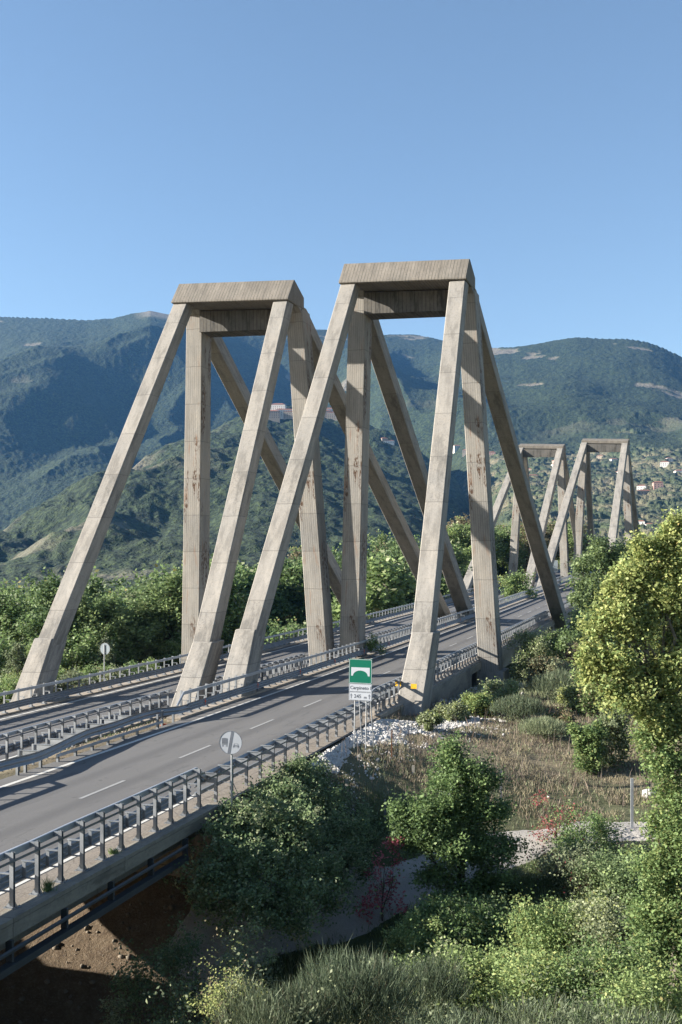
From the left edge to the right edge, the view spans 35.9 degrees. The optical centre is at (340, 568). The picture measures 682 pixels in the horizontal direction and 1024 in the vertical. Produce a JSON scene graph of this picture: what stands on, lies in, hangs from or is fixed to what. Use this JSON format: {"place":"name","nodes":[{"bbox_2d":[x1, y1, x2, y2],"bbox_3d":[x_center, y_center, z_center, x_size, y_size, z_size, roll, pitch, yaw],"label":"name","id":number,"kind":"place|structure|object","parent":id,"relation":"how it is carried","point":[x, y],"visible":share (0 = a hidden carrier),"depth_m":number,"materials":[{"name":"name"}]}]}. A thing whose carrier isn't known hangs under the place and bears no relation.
{"place":"outdoors","nodes":[
{"label":"outdoors","id":0,"kind":"place"},
{"bbox_2d":[0,608,566,904],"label":"road shoulder","id":1,"kind":"object","parent":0,"point":[223,789],"visible":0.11,"depth_m":36.63},
{"bbox_2d":[194,693,384,801],"bbox_3d":[-1.268,7.251,44.358,0.578,1.504,22.010,0,0,17],"label":"guardrail","id":2,"kind":"object","parent":1,"relation":"on","point":[241,761],"visible":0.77,"depth_m":40.85,"materials":[{"name":"metal"}]},
{"bbox_2d":[0,568,571,759],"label":"road","id":3,"kind":"structure","parent":0,"point":[10,724],"depth_m":65.94,"materials":[{"name":"grey asphalt"}]},
{"bbox_2d":[0,577,567,894],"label":"road edge line","id":4,"kind":"object","parent":3,"relation":"on","point":[71,857],"visible":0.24,"depth_m":47.79,"materials":[{"name":"paint"}]},
{"bbox_2d":[0,567,571,716],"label":"kerb","id":5,"kind":"structure","parent":3,"relation":"on","point":[61,699],"depth_m":72.35,"materials":[{"name":"concrete"}]},
{"bbox_2d":[0,573,537,712],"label":"guardrail","id":6,"kind":"object","parent":5,"relation":"on","point":[43,698],"visible":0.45,"depth_m":71.29,"materials":[{"name":"metal"}]},
{"bbox_2d":[70,602,504,746],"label":"kerb","id":7,"kind":"structure","parent":3,"relation":"on","point":[111,732],"depth_m":53.18,"materials":[{"name":"concrete"}]},
{"bbox_2d":[0,572,571,759],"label":"guardrail","id":8,"kind":"object","parent":7,"relation":"on","point":[7,748],"visible":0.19,"depth_m":52.60,"materials":[{"name":"metal"}]},
{"bbox_2d":[0,576,598,902],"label":"road","id":9,"kind":"structure","parent":0,"point":[36,806],"depth_m":43.38,"materials":[{"name":"grey asphalt"}]},
{"bbox_2d":[167,571,595,721],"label":"kerb","id":10,"kind":"structure","parent":9,"relation":"on","point":[196,712],"depth_m":66.82,"materials":[{"name":"concrete"}]},
{"bbox_2d":[176,566,594,714],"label":"guardrail","id":11,"kind":"object","parent":10,"relation":"on","point":[205,701],"visible":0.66,"depth_m":70.81,"materials":[{"name":"metal"}]},
{"bbox_2d":[363,606,576,719],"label":"kerb","id":12,"kind":"structure","parent":9,"relation":"on","point":[388,711],"depth_m":67.50,"materials":[{"name":"concrete"}]},
{"bbox_2d":[370,594,590,711],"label":"guardrail","id":13,"kind":"object","parent":12,"relation":"on","point":[394,690],"visible":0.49,"depth_m":74.03,"materials":[{"name":"metal"}]},
{"bbox_2d":[0,311,681,597],"bbox_3d":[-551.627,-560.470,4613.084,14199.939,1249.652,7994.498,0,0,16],"label":"hills","id":14,"kind":"structure","parent":0,"point":[69,389],"depth_m":2712.17,"materials":[{"name":"green plant"}]},
{"bbox_2d":[0,556,681,1023],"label":"ground","id":15,"kind":"structure","parent":0,"point":[98,954],"depth_m":33.65,"materials":[{"name":"soil"}]},
{"bbox_2d":[1,638,26,678],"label":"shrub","id":16,"kind":"object","parent":15,"relation":"on","point":[17,664],"visible":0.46,"depth_m":82.22,"materials":[{"name":"green plant"}]},
{"bbox_2d":[0,588,28,679],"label":"broadleaf tree","id":17,"kind":"object","parent":15,"relation":"on","point":[10,609],"visible":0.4,"depth_m":94.49,"materials":[{"name":"green plant"}]},
{"bbox_2d":[9,567,120,672],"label":"dark oak tree","id":18,"kind":"object","parent":15,"relation":"on","point":[36,619],"visible":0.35,"depth_m":92.28,"materials":[{"name":"green plant"}]},
{"bbox_2d":[7,715,170,773],"bbox_3d":[-9.907,7.889,52.733,2.679,0.912,29.649,0,0,17],"label":"median strip","id":19,"kind":"object","parent":15,"relation":"on","point":[99,739],"visible":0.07,"depth_m":48.91,"materials":[{"name":"soil"}]},
{"bbox_2d":[0,703,189,774],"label":"guardrail","id":20,"kind":"object","parent":19,"relation":"on","point":[47,750],"visible":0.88,"depth_m":44.27,"materials":[{"name":"metal"}]},
{"bbox_2d":[44,584,139,648],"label":"dark oak tree","id":21,"kind":"object","parent":15,"relation":"on","point":[100,627],"visible":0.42,"depth_m":90.86,"materials":[{"name":"green plant"}]},
{"bbox_2d":[61,625,124,670],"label":"shrub","id":22,"kind":"object","parent":15,"relation":"on","point":[82,655],"visible":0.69,"depth_m":87.34,"materials":[{"name":"green plant"}]},
{"bbox_2d":[0,803,220,979],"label":"bridge deck","id":23,"kind":"structure","parent":15,"relation":"on","point":[33,913],"depth_m":26.37,"materials":[{"name":"concrete"}]},
{"bbox_2d":[0,767,206,909],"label":"guardrail","id":24,"kind":"object","parent":23,"relation":"on","point":[12,876],"visible":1,"depth_m":27.43,"materials":[{"name":"metal"}]},
{"bbox_2d":[85,566,136,600],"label":"dark oak tree","id":25,"kind":"object","parent":15,"relation":"on","point":[94,585],"visible":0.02,"depth_m":134.86,"materials":[{"name":"green plant"}]},
{"bbox_2d":[96,939,135,1023],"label":"shrub","id":26,"kind":"object","parent":15,"relation":"on","point":[116,1014],"visible":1,"depth_m":25.61,"materials":[{"name":"green plant"}]},
{"bbox_2d":[90,628,142,667],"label":"shrub","id":27,"kind":"object","parent":15,"relation":"on","point":[127,650],"visible":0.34,"depth_m":90.65,"materials":[{"name":"green plant"}]},
{"bbox_2d":[84,588,171,665],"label":"dark oak tree","id":28,"kind":"object","parent":15,"relation":"on","point":[143,634],"visible":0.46,"depth_m":92.55,"materials":[{"name":"green plant"}]},
{"bbox_2d":[103,938,194,1023],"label":"shrub","id":29,"kind":"object","parent":15,"relation":"on","point":[138,976],"visible":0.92,"depth_m":26.42,"materials":[{"name":"green plant"}]},
{"bbox_2d":[0,888,302,1023],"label":"loose stones","id":30,"kind":"object","parent":15,"relation":"on","point":[121,956],"visible":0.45,"depth_m":32.19,"materials":[{"name":"stone"}]},
{"bbox_2d":[124,564,182,663],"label":"dark oak tree","id":31,"kind":"object","parent":15,"relation":"on","point":[169,603],"visible":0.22,"depth_m":95.11,"materials":[{"name":"green plant"}]},
{"bbox_2d":[152,638,181,667],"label":"broadleaf tree","id":32,"kind":"object","parent":15,"relation":"on","point":[174,648],"visible":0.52,"depth_m":93.32,"materials":[{"name":"green plant"}]},
{"bbox_2d":[138,910,211,1023],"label":"shrub","id":33,"kind":"object","parent":15,"relation":"on","point":[186,959],"visible":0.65,"depth_m":27.80,"materials":[{"name":"green plant"}]},
{"bbox_2d":[125,566,246,662],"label":"dark oak tree","id":34,"kind":"object","parent":15,"relation":"on","point":[226,631],"visible":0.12,"depth_m":96.17,"materials":[{"name":"green plant"}]},
{"bbox_2d":[147,968,227,1023],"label":"shrub","id":35,"kind":"object","parent":15,"relation":"on","point":[182,1018],"visible":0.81,"depth_m":24.21,"materials":[{"name":"green plant"}]},
{"bbox_2d":[135,814,240,885],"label":"abutment wall","id":36,"kind":"structure","parent":15,"relation":"on","point":[195,843],"depth_m":34.12,"materials":[{"name":"concrete"}]},
{"bbox_2d":[152,568,248,653],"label":"broadleaf tree","id":37,"kind":"object","parent":15,"relation":"on","point":[234,599],"visible":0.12,"depth_m":98.76,"materials":[{"name":"green plant"}]},
{"bbox_2d":[177,920,270,1023],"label":"shrub","id":38,"kind":"object","parent":15,"relation":"on","point":[209,1005],"visible":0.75,"depth_m":20.77,"materials":[{"name":"green plant"}]},
{"bbox_2d":[219,731,242,832],"bbox_3d":[-3.458,6.750,33.449,0.738,3.219,0.387,0,0,9],"label":"road sign","id":39,"kind":"object","parent":15,"relation":"on","point":[230,742],"visible":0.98,"depth_m":33.27,"materials":[{"name":"metal"}]},
{"bbox_2d":[11,280,452,706],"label":"bridge tower","id":40,"kind":"structure","parent":15,"relation":"on","point":[207,316],"depth_m":80.87,"materials":[{"name":"concrete"}]},
{"bbox_2d":[209,922,277,1023],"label":"broom shrub","id":41,"kind":"object","parent":15,"relation":"on","point":[234,1008],"visible":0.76,"depth_m":20.49,"materials":[{"name":"green plant"}]},
{"bbox_2d":[207,906,285,1023],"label":"shrub","id":42,"kind":"object","parent":15,"relation":"on","point":[234,963],"visible":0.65,"depth_m":26.87,"materials":[{"name":"green plant"}]},
{"bbox_2d":[236,560,291,624],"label":"broadleaf tree","id":43,"kind":"object","parent":15,"relation":"on","point":[251,577],"visible":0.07,"depth_m":174.04,"materials":[{"name":"green plant"}]},
{"bbox_2d":[233,964,305,1023],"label":"broom shrub","id":44,"kind":"object","parent":15,"relation":"on","point":[258,1017],"visible":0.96,"depth_m":20.01,"materials":[{"name":"green plant"}]},
{"bbox_2d":[157,745,392,953],"bbox_3d":[-1.401,8.706,34.679,5.207,5.180,11.760,0,0,16],"label":"thicket","id":45,"kind":"object","parent":15,"relation":"on","point":[294,794],"visible":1,"depth_m":32.35,"materials":[{"name":"green plant"}]},
{"bbox_2d":[255,557,305,630],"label":"dark oak tree","id":46,"kind":"object","parent":15,"relation":"on","point":[284,607],"visible":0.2,"depth_m":179.45,"materials":[{"name":"green plant"}]},
{"bbox_2d":[259,965,342,1023],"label":"broom shrub","id":47,"kind":"object","parent":15,"relation":"on","point":[311,1018],"visible":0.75,"depth_m":20.45,"materials":[{"name":"green plant"}]},
{"bbox_2d":[276,551,337,625],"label":"broadleaf tree","id":48,"kind":"object","parent":15,"relation":"on","point":[296,581],"visible":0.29,"depth_m":181.37,"materials":[{"name":"green plant"}]},
{"bbox_2d":[278,939,426,1023],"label":"broom shrub","id":49,"kind":"object","parent":15,"relation":"on","point":[370,990],"visible":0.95,"depth_m":21.14,"materials":[{"name":"green plant"}]},
{"bbox_2d":[299,547,416,626],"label":"broadleaf tree","id":50,"kind":"object","parent":15,"relation":"on","point":[390,585],"visible":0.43,"depth_m":161.68,"materials":[{"name":"green plant"}]},
{"bbox_2d":[349,659,373,750],"bbox_3d":[0.927,5.883,44.452,1.010,4.175,0.870,1,0,18],"label":"road sign","id":51,"kind":"object","parent":15,"relation":"on","point":[360,672],"visible":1,"depth_m":44.05,"materials":[{"name":"metal"}]},
{"bbox_2d":[355,836,407,923],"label":"shrub","id":52,"kind":"object","parent":15,"relation":"on","point":[382,886],"visible":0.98,"depth_m":34.74,"materials":[{"name":"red plant"}]},
{"bbox_2d":[354,954,432,1023],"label":"shrub","id":53,"kind":"object","parent":15,"relation":"on","point":[395,1021],"visible":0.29,"depth_m":21.71,"materials":[{"name":"green plant"}]},
{"bbox_2d":[223,259,569,715],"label":"bridge tower","id":54,"kind":"structure","parent":15,"relation":"on","point":[370,296],"depth_m":78.54,"materials":[{"name":"concrete"}]},
{"bbox_2d":[375,904,449,987],"bbox_3d":[2.186,11.474,30.497,2.332,3.022,2.141,0,0,16],"label":"shrub","id":55,"kind":"object","parent":15,"relation":"on","point":[406,938],"visible":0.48,"depth_m":30.41,"materials":[{"name":"green plant"}]},
{"bbox_2d":[369,535,472,607],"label":"dark oak tree","id":56,"kind":"object","parent":15,"relation":"on","point":[444,589],"visible":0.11,"depth_m":188.70,"materials":[{"name":"green plant"}]},
{"bbox_2d":[415,708,443,731],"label":"shrub","id":57,"kind":"object","parent":15,"relation":"on","point":[428,718],"visible":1,"depth_m":50.22,"materials":[{"name":"green plant"}]},
{"bbox_2d":[381,929,486,1023],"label":"shrub","id":58,"kind":"object","parent":15,"relation":"on","point":[450,949],"visible":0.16,"depth_m":27.00,"materials":[{"name":"green plant"}]},
{"bbox_2d":[406,884,461,939],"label":"shrub","id":59,"kind":"object","parent":15,"relation":"on","point":[431,897],"visible":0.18,"depth_m":32.70,"materials":[{"name":"green plant"}]},
{"bbox_2d":[188,938,681,1023],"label":"undergrowth","id":60,"kind":"object","parent":15,"relation":"on","point":[291,957],"visible":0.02,"depth_m":32.47,"materials":[{"name":"green plant"}]},
{"bbox_2d":[400,667,471,714],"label":"retaining wall","id":61,"kind":"structure","parent":15,"relation":"on","point":[457,684],"depth_m":69.80,"materials":[{"name":"concrete"}]},
{"bbox_2d":[394,943,487,1023],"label":"broom shrub","id":62,"kind":"object","parent":15,"relation":"on","point":[431,982],"visible":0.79,"depth_m":24.35,"materials":[{"name":"green plant"}]},
{"bbox_2d":[206,773,681,1023],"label":"green grass","id":63,"kind":"structure","parent":15,"relation":"on","point":[529,884],"depth_m":35.13,"materials":[{"name":"green plant"}]},
{"bbox_2d":[401,997,500,1023],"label":"broom shrub","id":64,"kind":"object","parent":15,"relation":"on","point":[447,1016],"visible":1,"depth_m":19.92,"materials":[{"name":"green plant"}]},
{"bbox_2d":[431,698,474,721],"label":"shrub","id":65,"kind":"object","parent":15,"relation":"on","point":[457,711],"visible":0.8,"depth_m":54.18,"materials":[{"name":"green plant"}]},
{"bbox_2d":[378,728,539,908],"bbox_3d":[4.054,8.809,35.660,5.325,6.818,3.496,0,0,-26],"label":"oak tree","id":66,"kind":"object","parent":15,"relation":"on","point":[447,812],"visible":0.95,"depth_m":35.25,"materials":[{"name":"green plant"}]},
{"bbox_2d":[404,887,516,958],"bbox_3d":[3.672,11.278,31.909,3.381,3.039,3.673,0,0,-40],"label":"shrub","id":67,"kind":"object","parent":15,"relation":"on","point":[471,923],"visible":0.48,"depth_m":31.50,"materials":[{"name":"green plant"}]},
{"bbox_2d":[446,521,496,571],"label":"broadleaf tree","id":68,"kind":"object","parent":15,"relation":"on","point":[457,532],"visible":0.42,"depth_m":221.62,"materials":[{"name":"green plant"}]},
{"bbox_2d":[459,689,498,717],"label":"shrub","id":69,"kind":"object","parent":15,"relation":"on","point":[479,704],"visible":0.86,"depth_m":56.55,"materials":[{"name":"green plant"}]},
{"bbox_2d":[435,928,543,1023],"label":"shrub","id":70,"kind":"object","parent":15,"relation":"on","point":[483,963],"visible":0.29,"depth_m":26.46,"materials":[{"name":"green plant"}]},
{"bbox_2d":[477,676,524,701],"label":"shrub","id":71,"kind":"object","parent":15,"relation":"on","point":[496,689],"visible":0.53,"depth_m":60.63,"materials":[{"name":"green plant"}]},
{"bbox_2d":[469,884,534,952],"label":"shrub","id":72,"kind":"object","parent":15,"relation":"on","point":[497,902],"visible":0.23,"depth_m":32.52,"materials":[{"name":"green plant"}]},
{"bbox_2d":[324,684,681,858],"bbox_3d":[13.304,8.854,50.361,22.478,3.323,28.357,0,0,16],"label":"dry grass","id":73,"kind":"structure","parent":15,"relation":"on","point":[533,771],"depth_m":45.62,"materials":[{"name":"beige plant"}]},
{"bbox_2d":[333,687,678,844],"bbox_3d":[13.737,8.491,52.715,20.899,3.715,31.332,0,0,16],"label":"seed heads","id":74,"kind":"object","parent":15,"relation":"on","point":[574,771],"visible":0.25,"depth_m":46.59,"materials":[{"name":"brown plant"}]},
{"bbox_2d":[435,606,583,687],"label":"bridge deck","id":75,"kind":"structure","parent":15,"relation":"on","point":[506,655],"depth_m":96.22,"materials":[{"name":"concrete"}]},
{"bbox_2d":[496,527,529,575],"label":"broadleaf tree","id":76,"kind":"object","parent":15,"relation":"on","point":[503,564],"visible":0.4,"depth_m":233.51,"materials":[{"name":"green plant"}]},
{"bbox_2d":[489,693,546,722],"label":"broom shrub","id":77,"kind":"object","parent":15,"relation":"on","point":[518,707],"visible":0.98,"depth_m":54.49,"materials":[{"name":"green plant"}]},
{"bbox_2d":[497,568,541,661],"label":"median shrub","id":78,"kind":"object","parent":15,"relation":"on","point":[510,582],"visible":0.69,"depth_m":162.71,"materials":[{"name":"green plant"}]},
{"bbox_2d":[463,444,584,592],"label":"bridge tower","id":79,"kind":"structure","parent":15,"relation":"on","point":[560,473],"depth_m":220.59,"materials":[{"name":"concrete"}]},
{"bbox_2d":[504,628,553,683],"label":"shrub","id":80,"kind":"object","parent":15,"relation":"on","point":[539,644],"visible":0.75,"depth_m":79.68,"materials":[{"name":"green plant"}]},
{"bbox_2d":[446,972,623,1023],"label":"broom shrub","id":81,"kind":"object","parent":15,"relation":"on","point":[519,1020],"visible":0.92,"depth_m":20.57,"materials":[{"name":"green plant"}]},
{"bbox_2d":[475,935,601,1023],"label":"shrub","id":82,"kind":"object","parent":15,"relation":"on","point":[514,977],"visible":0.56,"depth_m":24.74,"materials":[{"name":"green plant"}]},
{"bbox_2d":[521,654,556,688],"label":"shrub","id":83,"kind":"object","parent":15,"relation":"on","point":[535,665],"visible":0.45,"depth_m":73.48,"materials":[{"name":"green plant"}]},
{"bbox_2d":[510,716,569,741],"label":"broom shrub","id":84,"kind":"object","parent":15,"relation":"on","point":[541,725],"visible":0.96,"depth_m":51.52,"materials":[{"name":"green plant"}]},
{"bbox_2d":[492,882,610,971],"bbox_3d":[5.840,10.694,29.608,3.335,3.354,3.436,0,0,-3],"label":"shrub","id":85,"kind":"object","parent":15,"relation":"on","point":[533,928],"visible":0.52,"depth_m":29.23,"materials":[{"name":"green plant"}]},
{"bbox_2d":[525,664,578,702],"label":"broom shrub","id":86,"kind":"object","parent":15,"relation":"on","point":[551,683],"visible":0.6,"depth_m":65.47,"materials":[{"name":"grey plant"}]},
{"bbox_2d":[529,789,585,845],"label":"shrub","id":87,"kind":"object","parent":15,"relation":"on","point":[550,823],"visible":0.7,"depth_m":39.00,"materials":[{"name":"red plant"}]},
{"bbox_2d":[519,824,616,900],"bbox_3d":[7.959,10.271,35.571,3.396,3.435,3.926,0,0,-34],"label":"shrub","id":88,"kind":"object","parent":15,"relation":"on","point":[558,867],"visible":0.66,"depth_m":35.08,"materials":[{"name":"green leaves"},{"name":"leaves"},{"name":"bark"}]},
{"bbox_2d":[553,681,593,713],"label":"shrub","id":89,"kind":"object","parent":15,"relation":"on","point":[568,693],"visible":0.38,"depth_m":61.80,"materials":[{"name":"green plant"}]},
{"bbox_2d":[542,797,631,860],"bbox_3d":[8.616,9.790,37.703,3.015,2.742,2.906,0,0,-12],"label":"shrub","id":90,"kind":"object","parent":15,"relation":"on","point":[603,826],"visible":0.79,"depth_m":37.30,"materials":[{"name":"green plant"}]},
{"bbox_2d":[536,439,639,586],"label":"bridge tower","id":91,"kind":"structure","parent":15,"relation":"on","point":[581,474],"depth_m":218.05,"materials":[{"name":"concrete"}]},
{"bbox_2d":[566,715,609,775],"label":"shrub","id":92,"kind":"object","parent":15,"relation":"on","point":[587,743],"visible":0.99,"depth_m":46.73,"materials":[{"name":"green plant"}]},
{"bbox_2d":[568,669,615,719],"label":"shrub","id":93,"kind":"object","parent":15,"relation":"on","point":[586,702],"visible":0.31,"depth_m":59.57,"materials":[{"name":"green plant"}]},
{"bbox_2d":[552,599,641,659],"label":"dark tree","id":94,"kind":"object","parent":15,"relation":"on","point":[569,636],"visible":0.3,"depth_m":78.42,"materials":[{"name":"green plant"}]},
{"bbox_2d":[520,921,681,1023],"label":"shrub","id":95,"kind":"object","parent":15,"relation":"on","point":[623,951],"visible":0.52,"depth_m":24.50,"materials":[{"name":"green plant"}]},
{"bbox_2d":[555,882,659,987],"bbox_3d":[7.418,10.330,28.871,3.151,3.547,3.491,0,0,4],"label":"shrub","id":96,"kind":"object","parent":15,"relation":"on","point":[605,920],"visible":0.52,"depth_m":28.71,"materials":[{"name":"green plant"}]},
{"bbox_2d":[559,529,658,619],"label":"dark tree","id":97,"kind":"object","parent":15,"relation":"on","point":[602,557],"visible":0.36,"depth_m":90.59,"materials":[{"name":"green plant"}]},
{"bbox_2d":[564,840,653,912],"bbox_3d":[8.809,10.110,33.999,3.032,2.709,3.321,0,0,-27],"label":"shrub","id":98,"kind":"object","parent":15,"relation":"on","point":[612,874],"visible":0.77,"depth_m":33.57,"materials":[{"name":"green plant"}]},
{"bbox_2d":[593,707,635,771],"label":"shrub","id":99,"kind":"object","parent":15,"relation":"on","point":[615,722],"visible":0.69,"depth_m":47.58,"materials":[{"name":"green plant"}]},
{"bbox_2d":[553,981,681,1023],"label":"broom shrub","id":100,"kind":"object","parent":15,"relation":"on","point":[628,1018],"visible":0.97,"depth_m":20.05,"materials":[{"name":"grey plant"}]},
{"bbox_2d":[566,506,681,1000],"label":"tree","id":101,"kind":"object","parent":15,"relation":"on","point":[624,617],"visible":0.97,"depth_m":26.80,"materials":[{"name":"green plant"}]},
{"bbox_2d":[574,931,681,1023],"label":"shrub","id":102,"kind":"object","parent":15,"relation":"on","point":[640,992],"visible":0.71,"depth_m":23.29,"materials":[{"name":"green plant"}]},
{"bbox_2d":[615,719,681,1013],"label":"tree","id":103,"kind":"object","parent":15,"relation":"on","point":[658,913],"visible":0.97,"depth_m":25.64,"materials":[{"name":"green plant"}]},
{"bbox_2d":[0,0,681,356],"label":"sky","id":104,"kind":"structure","parent":0,"point":[149,148],"materials":[{"name":"blue"}]},
{"bbox_2d":[166,821,654,1014],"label":"gravel path","id":105,"kind":"structure","parent":0,"point":[344,925],"depth_m":34.48,"materials":[{"name":"grey gravel"}]},
{"bbox_2d":[309,716,514,813],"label":"white gravel","id":106,"kind":"structure","parent":0,"point":[332,755],"depth_m":46.95,"materials":[{"name":"white gravel"}]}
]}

